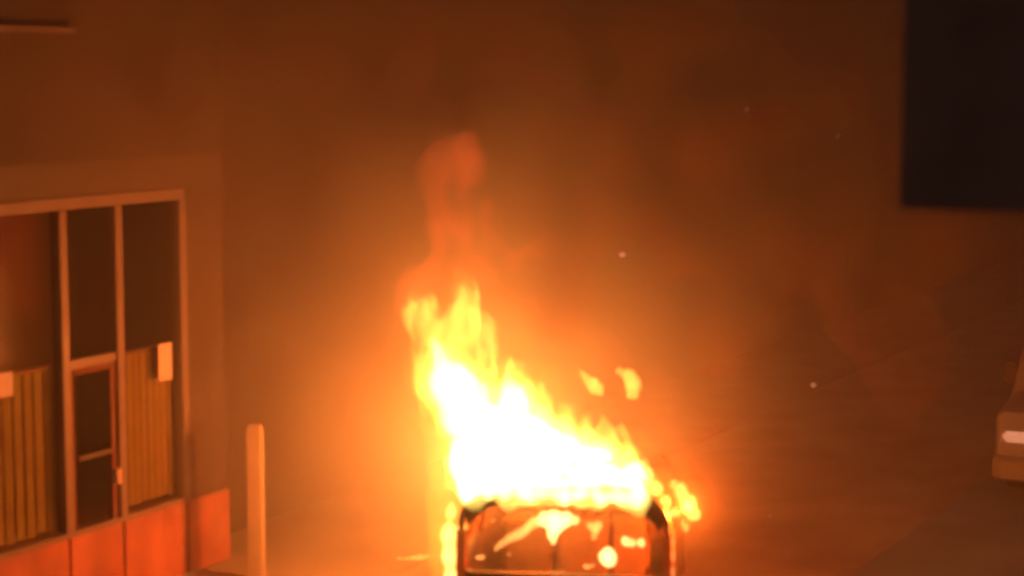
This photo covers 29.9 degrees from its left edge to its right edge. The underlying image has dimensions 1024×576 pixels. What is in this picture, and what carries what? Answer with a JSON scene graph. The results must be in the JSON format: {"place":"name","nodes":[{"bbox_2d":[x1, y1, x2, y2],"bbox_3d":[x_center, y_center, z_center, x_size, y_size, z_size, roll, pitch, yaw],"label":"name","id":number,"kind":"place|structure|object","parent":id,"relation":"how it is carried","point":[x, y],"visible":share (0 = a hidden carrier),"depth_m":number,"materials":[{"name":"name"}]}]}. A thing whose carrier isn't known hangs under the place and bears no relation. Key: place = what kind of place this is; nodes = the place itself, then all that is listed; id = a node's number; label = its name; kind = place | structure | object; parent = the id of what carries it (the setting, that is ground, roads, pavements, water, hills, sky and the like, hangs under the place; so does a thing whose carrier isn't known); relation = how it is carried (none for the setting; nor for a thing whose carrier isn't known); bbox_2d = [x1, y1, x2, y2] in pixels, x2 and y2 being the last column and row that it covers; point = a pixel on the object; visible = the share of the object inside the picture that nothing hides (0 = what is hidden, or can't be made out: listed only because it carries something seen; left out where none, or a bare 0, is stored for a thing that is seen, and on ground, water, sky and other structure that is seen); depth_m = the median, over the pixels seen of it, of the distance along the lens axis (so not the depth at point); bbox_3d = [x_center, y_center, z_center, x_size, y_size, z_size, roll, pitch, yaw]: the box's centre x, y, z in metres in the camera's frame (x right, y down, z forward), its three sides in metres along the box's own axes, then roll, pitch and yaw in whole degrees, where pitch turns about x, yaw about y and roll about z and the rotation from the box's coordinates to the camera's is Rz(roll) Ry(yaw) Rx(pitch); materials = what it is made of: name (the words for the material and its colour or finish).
{"place":"outdoors","nodes":[
{"label":"outdoors","id":0,"kind":"place"},
{"bbox_2d":[179,255,1023,575],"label":"pavement","id":1,"kind":"structure","parent":0,"point":[397,523],"depth_m":25.41,"materials":[{"name":"grey concrete"}]},
{"bbox_2d":[0,0,229,575],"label":"shop building","id":2,"kind":"structure","parent":1,"relation":"on","point":[112,455],"depth_m":17.32,"materials":[{"name":"paint"}]},
{"bbox_2d":[0,371,12,397],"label":"paper notice","id":3,"kind":"object","parent":2,"relation":"attached to","point":[6,384],"visible":1,"depth_m":15.71,"materials":[{"name":"white paper"}]},
{"bbox_2d":[70,361,121,529],"bbox_3d":[-3.629,1.369,16.700,0.120,1.396,0.594,3,7,28],"label":"door","id":4,"kind":"structure","parent":2,"relation":"in","point":[114,473],"depth_m":16.88,"materials":[{"name":"brown"}]},
{"bbox_2d":[158,342,171,381],"bbox_3d":[-3.164,0.674,17.515,0.004,0.342,0.191,3,7,28],"label":"paper notice","id":5,"kind":"object","parent":2,"relation":"attached to","point":[165,361],"visible":1,"depth_m":17.51,"materials":[{"name":"white paper"}]},
{"bbox_2d":[246,424,266,575],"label":"bollard post","id":6,"kind":"object","parent":1,"relation":"on","point":[255,487],"visible":1,"depth_m":17.52,"materials":[{"name":"metal"}]},
{"bbox_2d":[395,301,1023,575],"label":"road","id":7,"kind":"structure","parent":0,"point":[832,479],"depth_m":23.24,"materials":[{"name":"grey asphalt"}]},
{"bbox_2d":[456,442,704,575],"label":"burning car","id":8,"kind":"object","parent":7,"relation":"on","point":[572,509],"visible":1,"depth_m":16.00,"materials":[{"name":"paint"}]},
{"bbox_2d":[852,475,1023,575],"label":"pavement","id":9,"kind":"structure","parent":0,"point":[977,530],"depth_m":19.22,"materials":[{"name":"concrete"}]},
{"bbox_2d":[992,347,1023,487],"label":"parked van","id":10,"kind":"object","parent":9,"relation":"on","point":[1008,463],"visible":1,"depth_m":20.95,"materials":[{"name":"white paint"}]},
{"label":"ground","id":11,"kind":"structure","parent":0,"visible":0},
{"bbox_2d":[218,0,1023,532],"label":"street wall","id":12,"kind":"structure","parent":11,"relation":"on","point":[430,208],"depth_m":24.72,"materials":[{"name":"paint"}]},
{"bbox_2d":[899,0,1023,212],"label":"window","id":13,"kind":"structure","parent":12,"relation":"in","point":[962,131],"depth_m":6.37,"materials":[{"name":"glass"}]},
{"bbox_2d":[832,463,991,575],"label":"kerb","id":14,"kind":"structure","parent":11,"relation":"on","point":[884,545],"depth_m":19.92,"materials":[{"name":"concrete"}]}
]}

